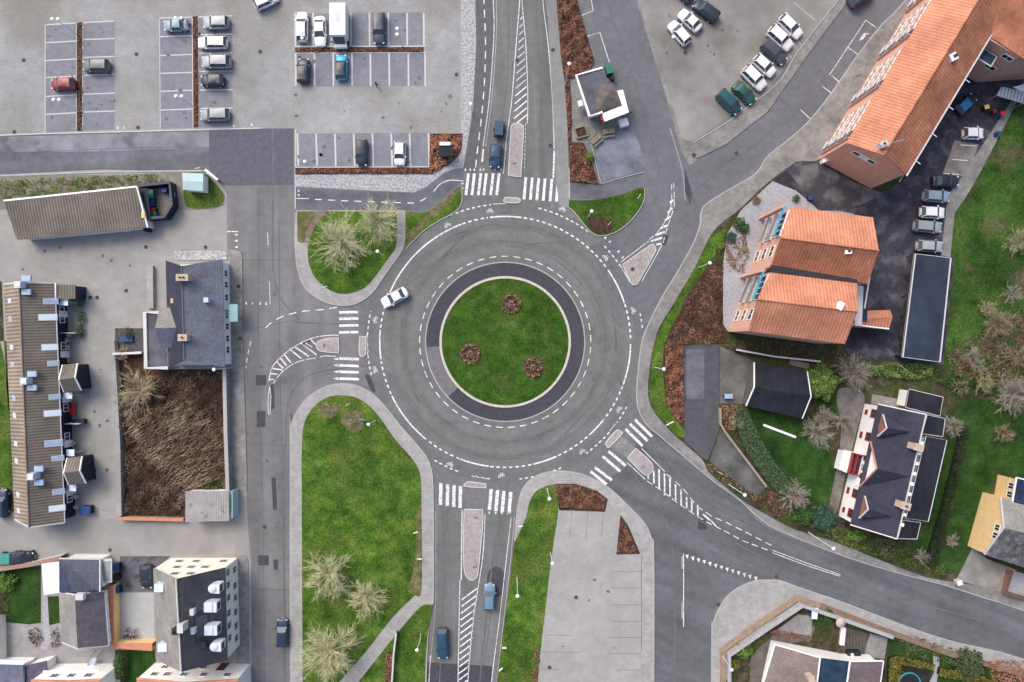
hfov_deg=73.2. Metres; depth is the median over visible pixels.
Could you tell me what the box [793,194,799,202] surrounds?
shrub
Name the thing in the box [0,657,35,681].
flat roof house
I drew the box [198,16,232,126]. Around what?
bay paving
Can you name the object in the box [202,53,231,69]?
car
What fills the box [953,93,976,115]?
car
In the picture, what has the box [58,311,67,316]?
door
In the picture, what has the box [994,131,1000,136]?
wheelie bin
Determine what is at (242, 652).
pavement
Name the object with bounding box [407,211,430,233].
lawn
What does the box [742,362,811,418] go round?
garage
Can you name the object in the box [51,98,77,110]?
street lamp
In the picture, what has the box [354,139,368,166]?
car
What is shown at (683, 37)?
car
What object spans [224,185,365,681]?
asphalt street
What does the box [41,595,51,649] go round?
garden path
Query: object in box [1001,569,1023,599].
garden wall
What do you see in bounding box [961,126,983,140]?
car
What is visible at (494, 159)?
car
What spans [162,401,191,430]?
green brambles
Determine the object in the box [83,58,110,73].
car
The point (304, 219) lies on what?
lawn
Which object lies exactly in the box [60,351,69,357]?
door
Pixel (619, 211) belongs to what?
lawn
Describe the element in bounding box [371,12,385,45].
car
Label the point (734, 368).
concrete court
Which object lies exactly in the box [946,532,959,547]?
bare shrub
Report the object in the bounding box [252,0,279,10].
car
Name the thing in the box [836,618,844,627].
parasol
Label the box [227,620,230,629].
window
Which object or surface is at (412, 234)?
lawn
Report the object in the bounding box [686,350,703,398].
driveway patch
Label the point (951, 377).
dark shrubs
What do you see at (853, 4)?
car
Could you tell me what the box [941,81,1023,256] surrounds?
path
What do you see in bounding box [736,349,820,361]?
garden fence
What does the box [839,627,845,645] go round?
storage box
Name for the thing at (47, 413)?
roof window
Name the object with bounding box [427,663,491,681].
road
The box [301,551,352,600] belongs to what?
bare tree
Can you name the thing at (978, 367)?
bare shrub
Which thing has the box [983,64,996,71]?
window
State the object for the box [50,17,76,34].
street lamp
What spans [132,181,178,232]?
bin shelter
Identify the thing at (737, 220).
shrub
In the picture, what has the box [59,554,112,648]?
solar roof house
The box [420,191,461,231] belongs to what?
lawn
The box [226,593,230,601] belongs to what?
window
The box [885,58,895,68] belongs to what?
window
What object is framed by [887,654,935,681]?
clipped hedge
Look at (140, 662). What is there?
garden lawn
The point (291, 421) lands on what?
kerb
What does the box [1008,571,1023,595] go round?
forecourt
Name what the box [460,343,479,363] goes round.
flower bed
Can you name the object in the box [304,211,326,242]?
trodden path
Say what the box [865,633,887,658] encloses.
patio strip
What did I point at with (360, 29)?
bay paving
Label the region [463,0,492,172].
asphalt northwest lane
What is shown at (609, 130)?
picnic table
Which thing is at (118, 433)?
garden wall
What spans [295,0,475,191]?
pebble paving
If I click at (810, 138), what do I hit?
pavement
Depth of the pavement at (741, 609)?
104.88 m
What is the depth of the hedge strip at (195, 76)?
104.79 m
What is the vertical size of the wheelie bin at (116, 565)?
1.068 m
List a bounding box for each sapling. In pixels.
[323,402,335,416]
[347,410,364,424]
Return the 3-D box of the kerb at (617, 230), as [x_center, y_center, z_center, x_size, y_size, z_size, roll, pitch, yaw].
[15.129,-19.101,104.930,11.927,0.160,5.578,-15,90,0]
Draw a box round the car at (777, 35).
[765,24,793,51]
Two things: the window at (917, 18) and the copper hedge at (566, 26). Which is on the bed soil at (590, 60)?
the copper hedge at (566, 26)
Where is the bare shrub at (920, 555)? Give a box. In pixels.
[912,546,930,566]
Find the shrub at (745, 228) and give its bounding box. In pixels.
[739,222,749,233]
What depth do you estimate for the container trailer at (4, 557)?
103.28 m
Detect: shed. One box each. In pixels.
[24,655,55,681]
[185,488,238,521]
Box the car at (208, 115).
[200,107,229,121]
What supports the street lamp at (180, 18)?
on the bed soil at (196, 51)
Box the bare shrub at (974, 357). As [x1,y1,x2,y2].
[960,345,986,368]
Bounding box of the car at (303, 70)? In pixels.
[296,58,310,83]
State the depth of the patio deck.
104.90 m
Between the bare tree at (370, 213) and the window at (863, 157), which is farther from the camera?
the bare tree at (370, 213)
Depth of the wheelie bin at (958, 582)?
103.89 m
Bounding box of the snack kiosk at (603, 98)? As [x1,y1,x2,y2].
[575,67,628,128]
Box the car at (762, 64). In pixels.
[751,53,775,77]
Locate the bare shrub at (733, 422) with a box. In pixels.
[729,412,742,427]
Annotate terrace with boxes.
[592,125,645,182]
[871,394,904,408]
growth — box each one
[675,335,723,344]
[706,463,757,502]
[712,246,723,268]
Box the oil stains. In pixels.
[21,19,789,662]
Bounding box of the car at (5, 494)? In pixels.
[0,488,10,517]
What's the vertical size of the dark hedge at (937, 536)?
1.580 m
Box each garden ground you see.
[0,281,3,340]
[4,341,13,511]
[648,102,1023,591]
[726,608,1023,681]
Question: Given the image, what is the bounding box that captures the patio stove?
[846,649,860,656]
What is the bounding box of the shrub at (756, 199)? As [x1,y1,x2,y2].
[752,195,760,203]
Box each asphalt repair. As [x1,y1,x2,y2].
[256,375,265,384]
[257,411,264,426]
[258,555,268,564]
[270,384,274,409]
[271,478,276,509]
[273,559,277,569]
[365,374,374,392]
[487,566,504,596]
[662,235,668,244]
[685,171,692,203]
[698,519,706,529]
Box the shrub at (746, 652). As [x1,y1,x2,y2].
[735,643,752,658]
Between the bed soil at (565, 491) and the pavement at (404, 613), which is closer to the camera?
the bed soil at (565, 491)
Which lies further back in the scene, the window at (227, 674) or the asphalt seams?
the asphalt seams
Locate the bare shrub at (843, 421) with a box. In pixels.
[830,408,854,431]
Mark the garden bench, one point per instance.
(72, 409)
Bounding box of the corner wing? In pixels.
[968,0,1023,81]
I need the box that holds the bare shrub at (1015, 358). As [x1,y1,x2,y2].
[997,345,1023,371]
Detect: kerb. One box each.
[290,383,433,681]
[294,210,405,305]
[316,338,338,352]
[359,336,366,356]
[405,186,462,250]
[425,262,584,421]
[439,276,570,407]
[463,481,486,487]
[463,509,482,580]
[503,197,520,203]
[508,123,523,176]
[514,470,653,681]
[538,512,558,681]
[569,188,644,235]
[601,172,643,183]
[605,430,622,447]
[622,244,656,284]
[627,448,652,474]
[636,0,1023,610]
[693,0,838,142]
[711,579,1023,681]
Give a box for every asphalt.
[119,556,169,591]
[429,503,511,666]
[462,0,569,208]
[638,0,836,141]
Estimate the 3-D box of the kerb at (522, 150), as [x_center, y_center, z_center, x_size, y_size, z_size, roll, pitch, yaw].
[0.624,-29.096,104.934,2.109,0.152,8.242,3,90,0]
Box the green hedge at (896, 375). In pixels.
[869,362,934,379]
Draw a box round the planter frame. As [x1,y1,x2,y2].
[574,125,588,138]
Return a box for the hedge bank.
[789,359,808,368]
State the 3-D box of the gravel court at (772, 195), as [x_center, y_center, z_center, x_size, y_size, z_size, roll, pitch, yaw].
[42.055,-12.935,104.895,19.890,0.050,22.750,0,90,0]
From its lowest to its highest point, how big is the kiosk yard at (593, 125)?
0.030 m
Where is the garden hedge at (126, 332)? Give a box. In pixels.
[124,326,131,339]
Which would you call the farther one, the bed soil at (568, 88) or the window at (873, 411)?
the bed soil at (568, 88)
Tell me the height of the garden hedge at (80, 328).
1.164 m
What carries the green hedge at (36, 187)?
on the verge
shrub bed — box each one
[0,591,8,618]
[720,339,843,361]
[724,235,749,272]
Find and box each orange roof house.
[31,663,119,681]
[137,663,250,681]
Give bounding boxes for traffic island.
[317,338,337,352]
[360,337,364,355]
[464,482,485,486]
[464,510,482,579]
[504,198,519,201]
[509,124,522,176]
[606,431,621,446]
[623,245,655,283]
[628,449,652,474]
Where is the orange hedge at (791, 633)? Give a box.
[771,629,810,641]
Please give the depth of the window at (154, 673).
101.53 m
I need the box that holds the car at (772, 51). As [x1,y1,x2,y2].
[760,38,787,65]
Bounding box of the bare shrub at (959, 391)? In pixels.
[950,379,969,394]
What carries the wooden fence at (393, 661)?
on the lawn at (410, 664)
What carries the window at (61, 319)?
in the terrace house at (49, 470)
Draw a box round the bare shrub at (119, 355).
[114,345,127,363]
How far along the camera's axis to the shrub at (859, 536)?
103.97 m
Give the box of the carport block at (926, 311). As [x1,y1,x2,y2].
[897,253,951,362]
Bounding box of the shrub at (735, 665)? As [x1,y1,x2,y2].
[731,659,740,669]
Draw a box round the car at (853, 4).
[846,0,869,8]
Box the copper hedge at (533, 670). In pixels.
[532,647,539,681]
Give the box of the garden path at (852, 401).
[830,388,864,513]
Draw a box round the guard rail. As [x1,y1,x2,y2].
[204,169,217,180]
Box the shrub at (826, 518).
[806,502,837,532]
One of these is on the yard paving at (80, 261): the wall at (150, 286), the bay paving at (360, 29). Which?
the wall at (150, 286)
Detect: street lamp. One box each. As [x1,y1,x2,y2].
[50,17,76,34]
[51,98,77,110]
[174,16,194,33]
[174,94,194,107]
[300,30,312,49]
[395,27,402,46]
[808,532,835,549]
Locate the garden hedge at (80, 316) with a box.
[77,310,85,322]
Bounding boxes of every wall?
[0,553,67,570]
[0,614,6,658]
[105,582,155,650]
[109,341,124,515]
[112,351,141,354]
[118,516,184,521]
[147,266,154,308]
[222,369,232,490]
[590,142,600,183]
[718,407,766,486]
[720,595,820,681]
[726,601,893,681]
[820,603,1023,676]
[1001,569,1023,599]
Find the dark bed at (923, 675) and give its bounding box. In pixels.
[903,664,929,681]
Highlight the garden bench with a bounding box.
[70,404,75,414]
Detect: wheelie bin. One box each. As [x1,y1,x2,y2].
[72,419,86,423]
[79,505,93,514]
[112,562,121,569]
[113,572,121,579]
[116,585,122,592]
[121,335,132,341]
[148,189,156,199]
[149,199,156,207]
[150,211,158,216]
[161,188,168,193]
[604,63,613,76]
[723,394,732,398]
[808,606,817,618]
[953,578,962,585]
[980,104,989,111]
[989,109,996,114]
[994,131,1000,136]
[996,111,1005,117]
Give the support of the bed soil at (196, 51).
on the car park paving at (265, 89)
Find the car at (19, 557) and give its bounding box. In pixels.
[9,550,35,563]
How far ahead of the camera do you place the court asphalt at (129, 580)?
104.97 m
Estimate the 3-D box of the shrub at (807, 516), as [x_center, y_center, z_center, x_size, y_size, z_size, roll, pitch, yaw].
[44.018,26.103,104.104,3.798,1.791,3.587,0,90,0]
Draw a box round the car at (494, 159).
[488,143,501,168]
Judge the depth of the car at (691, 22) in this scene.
104.04 m
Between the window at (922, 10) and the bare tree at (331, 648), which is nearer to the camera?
the window at (922, 10)
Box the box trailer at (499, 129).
[494,120,504,143]
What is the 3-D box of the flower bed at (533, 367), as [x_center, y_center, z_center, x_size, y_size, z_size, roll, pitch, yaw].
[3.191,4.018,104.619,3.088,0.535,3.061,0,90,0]
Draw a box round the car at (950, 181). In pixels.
[931,173,958,187]
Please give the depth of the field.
104.87 m
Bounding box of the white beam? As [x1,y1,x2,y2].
[763,424,795,437]
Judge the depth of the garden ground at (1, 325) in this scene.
104.95 m
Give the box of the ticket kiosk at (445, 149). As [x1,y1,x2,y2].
[438,142,452,157]
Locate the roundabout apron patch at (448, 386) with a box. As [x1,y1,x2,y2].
[426,346,457,396]
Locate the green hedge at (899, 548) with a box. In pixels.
[825,526,948,575]
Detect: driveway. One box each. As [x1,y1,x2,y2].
[684,344,719,460]
[785,163,881,208]
[957,548,1015,590]
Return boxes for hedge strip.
[77,23,82,130]
[193,18,198,127]
[295,46,421,52]
[296,167,432,173]
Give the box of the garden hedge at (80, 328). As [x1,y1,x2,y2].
[76,323,83,336]
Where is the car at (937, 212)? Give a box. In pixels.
[918,205,944,218]
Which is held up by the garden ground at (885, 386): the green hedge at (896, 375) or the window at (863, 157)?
the green hedge at (896, 375)
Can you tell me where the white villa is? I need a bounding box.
[834,388,946,538]
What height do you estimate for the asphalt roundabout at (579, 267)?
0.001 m
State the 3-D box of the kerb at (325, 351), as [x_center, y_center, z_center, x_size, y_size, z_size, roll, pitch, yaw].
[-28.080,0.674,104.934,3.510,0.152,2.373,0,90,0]
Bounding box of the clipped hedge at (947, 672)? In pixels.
[937,666,995,681]
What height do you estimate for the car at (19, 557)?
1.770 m
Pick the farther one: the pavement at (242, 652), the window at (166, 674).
the pavement at (242, 652)
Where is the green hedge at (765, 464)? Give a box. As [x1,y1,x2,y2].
[735,408,790,494]
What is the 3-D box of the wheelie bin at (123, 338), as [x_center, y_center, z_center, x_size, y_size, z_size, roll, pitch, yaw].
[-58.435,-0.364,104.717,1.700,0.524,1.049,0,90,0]
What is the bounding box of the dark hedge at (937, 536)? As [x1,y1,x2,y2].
[924,425,971,566]
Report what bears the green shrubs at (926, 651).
on the garden lawn at (893, 647)
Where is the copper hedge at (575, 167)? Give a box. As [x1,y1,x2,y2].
[569,142,597,183]
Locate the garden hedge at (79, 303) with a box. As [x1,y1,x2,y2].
[77,299,85,309]
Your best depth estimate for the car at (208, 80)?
103.86 m
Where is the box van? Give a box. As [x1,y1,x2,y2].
[329,3,348,48]
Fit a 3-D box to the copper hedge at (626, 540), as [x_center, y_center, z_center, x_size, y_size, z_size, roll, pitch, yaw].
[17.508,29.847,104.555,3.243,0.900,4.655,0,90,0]
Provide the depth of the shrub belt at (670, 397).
104.58 m
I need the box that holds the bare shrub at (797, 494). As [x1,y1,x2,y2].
[778,476,811,514]
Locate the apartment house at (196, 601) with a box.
[153,558,239,671]
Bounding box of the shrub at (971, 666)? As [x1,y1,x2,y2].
[950,646,984,680]
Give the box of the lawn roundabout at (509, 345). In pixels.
[442,278,568,404]
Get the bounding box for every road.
[0,128,293,185]
[69,0,1023,681]
[427,663,491,681]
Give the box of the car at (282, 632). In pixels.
[275,618,289,647]
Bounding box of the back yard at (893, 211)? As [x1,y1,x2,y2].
[773,77,1023,364]
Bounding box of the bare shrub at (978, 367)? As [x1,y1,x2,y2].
[971,359,985,374]
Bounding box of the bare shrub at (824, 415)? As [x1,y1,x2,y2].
[812,404,839,429]
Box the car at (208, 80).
[201,73,224,87]
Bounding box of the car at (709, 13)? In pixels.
[692,0,720,23]
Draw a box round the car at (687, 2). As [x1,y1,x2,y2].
[681,0,692,4]
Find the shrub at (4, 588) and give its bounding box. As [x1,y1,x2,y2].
[0,570,17,592]
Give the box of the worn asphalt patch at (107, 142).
[0,132,208,152]
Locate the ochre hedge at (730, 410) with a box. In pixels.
[721,404,739,430]
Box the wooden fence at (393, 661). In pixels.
[391,630,397,681]
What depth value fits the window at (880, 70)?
100.17 m
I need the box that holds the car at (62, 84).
[51,76,76,91]
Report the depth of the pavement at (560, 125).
104.98 m
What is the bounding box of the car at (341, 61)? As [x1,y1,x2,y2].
[334,54,347,80]
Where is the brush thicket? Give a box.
[947,308,1023,393]
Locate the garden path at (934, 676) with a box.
[930,656,938,681]
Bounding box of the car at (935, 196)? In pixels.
[921,189,949,202]
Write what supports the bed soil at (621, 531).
on the pavement at (639, 532)
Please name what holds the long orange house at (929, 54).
on the garden ground at (885, 386)
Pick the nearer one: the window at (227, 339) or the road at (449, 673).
the window at (227, 339)
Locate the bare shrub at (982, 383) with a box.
[973,372,995,395]
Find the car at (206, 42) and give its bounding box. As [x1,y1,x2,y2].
[198,35,227,50]
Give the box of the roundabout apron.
[426,263,583,420]
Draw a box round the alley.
[0,517,234,554]
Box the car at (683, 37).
[667,20,691,46]
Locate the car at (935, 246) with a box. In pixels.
[915,239,941,252]
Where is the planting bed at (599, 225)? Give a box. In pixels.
[587,217,612,233]
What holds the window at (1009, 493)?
in the yellow house at (997, 531)
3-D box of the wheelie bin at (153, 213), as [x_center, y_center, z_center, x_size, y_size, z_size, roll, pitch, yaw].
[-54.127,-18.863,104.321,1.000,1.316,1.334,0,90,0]
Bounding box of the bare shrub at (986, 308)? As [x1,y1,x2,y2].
[979,299,997,315]
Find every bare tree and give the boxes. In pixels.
[112,364,164,422]
[292,619,368,681]
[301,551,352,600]
[305,205,374,274]
[344,578,388,621]
[357,193,402,253]
[828,351,879,391]
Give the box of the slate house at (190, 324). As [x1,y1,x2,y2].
[143,259,237,369]
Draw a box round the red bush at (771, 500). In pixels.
[758,491,787,515]
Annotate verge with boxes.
[0,173,224,209]
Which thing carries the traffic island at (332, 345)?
on the asphalt street
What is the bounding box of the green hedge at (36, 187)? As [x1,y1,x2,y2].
[0,173,163,199]
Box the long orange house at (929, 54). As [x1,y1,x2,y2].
[818,0,998,187]
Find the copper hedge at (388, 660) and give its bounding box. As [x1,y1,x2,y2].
[385,652,392,681]
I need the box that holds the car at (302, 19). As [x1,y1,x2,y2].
[294,12,308,42]
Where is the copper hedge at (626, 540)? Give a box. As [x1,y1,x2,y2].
[617,522,637,552]
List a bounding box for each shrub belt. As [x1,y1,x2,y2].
[665,343,684,422]
[667,263,724,344]
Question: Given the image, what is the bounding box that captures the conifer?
[805,362,840,401]
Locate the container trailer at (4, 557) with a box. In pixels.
[0,551,9,563]
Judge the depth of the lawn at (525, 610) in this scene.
104.86 m
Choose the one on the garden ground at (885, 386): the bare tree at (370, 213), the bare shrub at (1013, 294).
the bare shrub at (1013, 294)
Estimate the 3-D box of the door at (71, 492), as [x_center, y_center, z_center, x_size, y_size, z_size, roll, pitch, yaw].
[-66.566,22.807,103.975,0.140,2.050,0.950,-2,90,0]
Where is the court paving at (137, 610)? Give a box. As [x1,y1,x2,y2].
[120,593,153,638]
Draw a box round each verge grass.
[184,172,223,208]
[649,228,725,437]
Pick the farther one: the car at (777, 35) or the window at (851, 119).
the car at (777, 35)
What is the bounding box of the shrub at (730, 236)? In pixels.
[725,230,736,242]
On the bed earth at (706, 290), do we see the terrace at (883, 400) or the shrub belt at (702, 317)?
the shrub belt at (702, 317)
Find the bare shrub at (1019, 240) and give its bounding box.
[1001,224,1023,256]
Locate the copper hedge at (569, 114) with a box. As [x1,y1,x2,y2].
[566,79,571,140]
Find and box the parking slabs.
[943,140,978,175]
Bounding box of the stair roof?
[987,84,1023,108]
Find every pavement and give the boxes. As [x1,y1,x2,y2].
[227,250,246,491]
[235,555,248,663]
[291,384,432,681]
[295,210,404,304]
[515,472,653,681]
[548,0,568,207]
[636,0,698,165]
[637,0,1023,609]
[688,0,845,157]
[712,581,1023,681]
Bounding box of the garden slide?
[87,651,102,665]
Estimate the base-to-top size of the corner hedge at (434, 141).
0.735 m
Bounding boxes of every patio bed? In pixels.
[28,627,43,646]
[49,629,59,646]
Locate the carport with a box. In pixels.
[41,561,59,594]
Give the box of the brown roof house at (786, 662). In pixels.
[761,640,883,681]
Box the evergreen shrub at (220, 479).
[198,475,224,489]
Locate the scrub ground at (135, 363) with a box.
[119,354,224,516]
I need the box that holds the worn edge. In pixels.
[408,504,421,596]
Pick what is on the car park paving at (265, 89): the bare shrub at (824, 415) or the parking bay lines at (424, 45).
the parking bay lines at (424, 45)
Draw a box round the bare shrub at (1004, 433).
[994,423,1015,442]
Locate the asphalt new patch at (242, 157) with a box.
[209,129,292,184]
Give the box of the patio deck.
[841,628,868,653]
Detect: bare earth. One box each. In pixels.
[318,404,338,417]
[340,409,363,432]
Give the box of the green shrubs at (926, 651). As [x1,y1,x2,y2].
[898,634,962,663]
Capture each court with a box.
[115,328,142,351]
[709,429,765,494]
[720,347,754,403]
[723,181,853,330]
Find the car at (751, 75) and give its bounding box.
[740,63,766,91]
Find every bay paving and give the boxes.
[45,22,75,132]
[83,20,114,130]
[160,18,192,127]
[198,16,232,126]
[295,53,423,86]
[296,12,422,45]
[298,133,427,165]
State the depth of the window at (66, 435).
103.68 m
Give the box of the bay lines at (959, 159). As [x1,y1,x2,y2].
[944,145,975,174]
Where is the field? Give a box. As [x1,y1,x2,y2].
[944,103,1023,396]
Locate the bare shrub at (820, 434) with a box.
[799,417,838,450]
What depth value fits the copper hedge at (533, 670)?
104.65 m
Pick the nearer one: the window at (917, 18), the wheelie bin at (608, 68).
the window at (917, 18)
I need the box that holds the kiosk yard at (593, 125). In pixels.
[570,78,622,142]
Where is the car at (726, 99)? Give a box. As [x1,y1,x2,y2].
[715,88,741,115]
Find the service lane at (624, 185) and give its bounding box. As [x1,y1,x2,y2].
[570,173,645,198]
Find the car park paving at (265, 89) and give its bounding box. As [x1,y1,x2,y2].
[0,0,475,173]
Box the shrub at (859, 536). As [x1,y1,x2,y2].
[844,530,866,541]
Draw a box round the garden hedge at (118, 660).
[112,649,128,681]
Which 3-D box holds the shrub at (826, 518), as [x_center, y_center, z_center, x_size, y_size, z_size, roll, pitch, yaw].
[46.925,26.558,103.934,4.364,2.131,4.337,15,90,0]
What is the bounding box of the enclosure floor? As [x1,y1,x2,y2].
[149,206,166,215]
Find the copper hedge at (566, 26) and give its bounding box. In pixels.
[557,0,592,76]
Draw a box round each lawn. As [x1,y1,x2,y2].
[0,344,12,490]
[0,566,40,623]
[48,596,59,624]
[126,649,155,681]
[297,211,316,242]
[302,395,420,681]
[308,211,396,293]
[359,604,432,681]
[405,187,461,248]
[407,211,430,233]
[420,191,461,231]
[497,484,557,681]
[569,188,643,234]
[747,408,833,508]
[814,396,840,425]
[886,637,989,681]
[909,409,955,559]
[935,397,1023,573]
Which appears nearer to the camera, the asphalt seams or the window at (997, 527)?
the window at (997, 527)
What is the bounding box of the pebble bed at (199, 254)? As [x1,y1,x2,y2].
[174,250,226,259]
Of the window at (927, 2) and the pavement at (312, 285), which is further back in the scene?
the pavement at (312, 285)
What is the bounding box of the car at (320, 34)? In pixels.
[312,15,326,47]
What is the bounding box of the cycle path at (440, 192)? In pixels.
[296,168,462,209]
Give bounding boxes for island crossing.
[611,436,634,456]
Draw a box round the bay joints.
[553,512,641,669]
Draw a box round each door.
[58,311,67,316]
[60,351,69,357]
[62,397,70,402]
[64,440,72,447]
[66,490,74,496]
[97,231,116,233]
[216,663,228,670]
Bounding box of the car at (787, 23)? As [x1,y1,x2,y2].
[776,12,802,39]
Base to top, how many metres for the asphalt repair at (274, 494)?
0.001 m
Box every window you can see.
[38,314,57,320]
[41,344,58,350]
[43,298,58,303]
[43,409,61,416]
[44,439,62,446]
[47,360,59,365]
[48,394,60,399]
[48,504,65,511]
[48,673,60,677]
[51,455,63,461]
[52,488,64,494]
[59,303,64,311]
[59,315,64,322]
[60,342,65,349]
[63,403,68,411]
[64,432,69,440]
[65,673,77,677]
[67,494,72,502]
[82,673,94,677]
[149,671,159,675]
[162,672,171,676]
[172,565,181,568]
[178,672,188,676]
[198,672,208,676]
[222,672,232,676]
[224,294,228,300]
[225,335,229,341]
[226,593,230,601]
[227,608,230,617]
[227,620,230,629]
[227,633,231,642]
[234,621,237,630]
[234,633,237,642]
[733,310,740,320]
[740,309,747,320]
[746,308,754,319]
[753,250,760,261]
[760,248,767,259]
[767,245,775,257]
[846,115,855,124]
[847,124,855,132]
[847,508,852,517]
[851,116,860,125]
[851,150,861,156]
[851,488,857,497]
[856,109,864,117]
[859,155,868,160]
[860,101,869,110]
[862,311,866,320]
[864,432,870,440]
[866,158,876,164]
[870,409,876,417]
[875,66,884,75]
[877,73,886,82]
[879,58,889,68]
[881,65,890,75]
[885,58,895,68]
[890,50,899,60]
[904,16,914,27]
[907,22,916,31]
[911,14,921,25]
[915,7,925,18]
[920,0,929,10]
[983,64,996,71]
[991,531,997,538]
[993,523,1000,531]
[1000,53,1013,61]
[1006,490,1012,498]
[1007,482,1013,489]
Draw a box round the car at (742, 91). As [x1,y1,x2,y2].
[731,80,756,105]
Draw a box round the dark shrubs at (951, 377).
[935,371,979,392]
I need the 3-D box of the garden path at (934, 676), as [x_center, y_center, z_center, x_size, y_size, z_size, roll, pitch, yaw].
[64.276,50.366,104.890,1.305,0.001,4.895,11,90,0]
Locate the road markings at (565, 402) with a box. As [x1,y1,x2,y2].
[117,0,876,681]
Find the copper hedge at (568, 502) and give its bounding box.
[556,485,605,509]
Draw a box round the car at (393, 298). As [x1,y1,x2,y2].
[381,286,408,307]
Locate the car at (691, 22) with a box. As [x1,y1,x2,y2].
[677,9,702,33]
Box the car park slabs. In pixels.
[539,510,640,681]
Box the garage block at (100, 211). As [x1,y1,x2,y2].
[3,186,153,239]
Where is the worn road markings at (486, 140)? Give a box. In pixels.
[428,0,814,680]
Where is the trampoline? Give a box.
[898,671,920,681]
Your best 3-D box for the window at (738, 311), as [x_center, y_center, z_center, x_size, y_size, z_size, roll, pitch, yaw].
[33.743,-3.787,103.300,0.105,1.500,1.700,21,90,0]
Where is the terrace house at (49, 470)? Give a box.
[4,275,95,527]
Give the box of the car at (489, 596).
[483,583,495,610]
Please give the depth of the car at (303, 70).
103.83 m
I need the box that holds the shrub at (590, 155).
[585,152,593,161]
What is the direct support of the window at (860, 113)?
in the long orange house at (929, 54)
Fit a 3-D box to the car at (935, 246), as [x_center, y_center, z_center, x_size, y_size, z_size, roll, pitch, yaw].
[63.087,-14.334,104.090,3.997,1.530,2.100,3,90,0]
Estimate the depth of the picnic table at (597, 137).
104.19 m
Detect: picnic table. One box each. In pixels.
[588,131,603,146]
[602,125,614,137]
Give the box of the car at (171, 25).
[163,17,188,33]
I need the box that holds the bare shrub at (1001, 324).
[982,307,1015,340]
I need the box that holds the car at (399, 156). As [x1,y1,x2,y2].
[392,141,405,165]
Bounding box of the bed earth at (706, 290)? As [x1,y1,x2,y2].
[662,232,725,427]
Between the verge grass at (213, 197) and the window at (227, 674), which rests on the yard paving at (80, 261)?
the verge grass at (213, 197)
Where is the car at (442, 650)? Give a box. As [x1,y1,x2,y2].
[435,627,448,658]
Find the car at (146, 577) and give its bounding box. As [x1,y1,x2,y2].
[139,564,154,587]
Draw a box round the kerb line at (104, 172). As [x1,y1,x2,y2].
[0,170,208,175]
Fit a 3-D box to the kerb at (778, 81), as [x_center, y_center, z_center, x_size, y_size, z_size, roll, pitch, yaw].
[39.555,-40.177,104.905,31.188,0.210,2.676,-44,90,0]
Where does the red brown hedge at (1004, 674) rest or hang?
on the garden ground at (825, 636)
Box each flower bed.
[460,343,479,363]
[501,294,521,313]
[523,357,542,377]
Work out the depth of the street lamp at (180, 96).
99.84 m
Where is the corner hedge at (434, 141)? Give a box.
[429,134,461,171]
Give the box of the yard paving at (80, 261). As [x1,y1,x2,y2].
[0,169,251,681]
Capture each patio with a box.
[6,623,113,663]
[750,625,814,681]
[775,614,811,635]
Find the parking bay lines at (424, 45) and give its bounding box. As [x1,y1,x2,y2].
[0,13,429,208]
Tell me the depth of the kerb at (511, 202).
104.86 m
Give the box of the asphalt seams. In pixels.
[13,1,1023,681]
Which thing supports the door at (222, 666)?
in the orange roof house at (215, 672)
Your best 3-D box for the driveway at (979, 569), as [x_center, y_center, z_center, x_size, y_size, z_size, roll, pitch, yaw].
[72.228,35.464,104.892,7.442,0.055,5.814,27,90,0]
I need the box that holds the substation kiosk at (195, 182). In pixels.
[182,173,207,192]
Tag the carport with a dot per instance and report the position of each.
(51, 577)
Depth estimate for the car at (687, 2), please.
104.25 m
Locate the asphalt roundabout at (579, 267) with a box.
[364,200,642,483]
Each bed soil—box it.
[77,22,81,130]
[193,16,198,127]
[295,47,423,51]
[295,167,432,173]
[429,134,461,171]
[556,0,594,81]
[556,484,607,511]
[565,79,571,140]
[568,141,598,184]
[616,515,639,554]
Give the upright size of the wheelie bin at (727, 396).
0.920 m
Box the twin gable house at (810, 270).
[728,205,891,343]
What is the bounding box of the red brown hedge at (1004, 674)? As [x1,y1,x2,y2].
[988,660,1023,681]
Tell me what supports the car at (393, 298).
on the asphalt roundabout at (579, 267)
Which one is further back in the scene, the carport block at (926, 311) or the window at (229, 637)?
the carport block at (926, 311)
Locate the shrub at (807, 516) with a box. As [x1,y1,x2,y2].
[790,502,815,525]
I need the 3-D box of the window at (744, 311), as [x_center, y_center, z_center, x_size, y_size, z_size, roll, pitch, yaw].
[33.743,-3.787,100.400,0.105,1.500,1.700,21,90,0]
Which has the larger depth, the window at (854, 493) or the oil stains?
the oil stains
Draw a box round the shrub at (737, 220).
[731,217,745,231]
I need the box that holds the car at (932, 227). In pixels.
[912,219,941,233]
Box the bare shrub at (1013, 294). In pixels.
[999,283,1021,305]
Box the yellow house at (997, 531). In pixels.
[967,475,1023,566]
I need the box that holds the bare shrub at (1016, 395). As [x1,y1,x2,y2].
[989,369,1023,418]
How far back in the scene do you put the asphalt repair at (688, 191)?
104.99 m
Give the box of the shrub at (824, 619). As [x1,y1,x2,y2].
[818,607,834,623]
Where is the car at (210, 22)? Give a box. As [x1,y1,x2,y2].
[203,14,229,30]
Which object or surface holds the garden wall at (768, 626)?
on the garden ground at (825, 636)
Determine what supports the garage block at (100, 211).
on the yard paving at (80, 261)
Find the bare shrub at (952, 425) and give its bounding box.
[944,414,966,437]

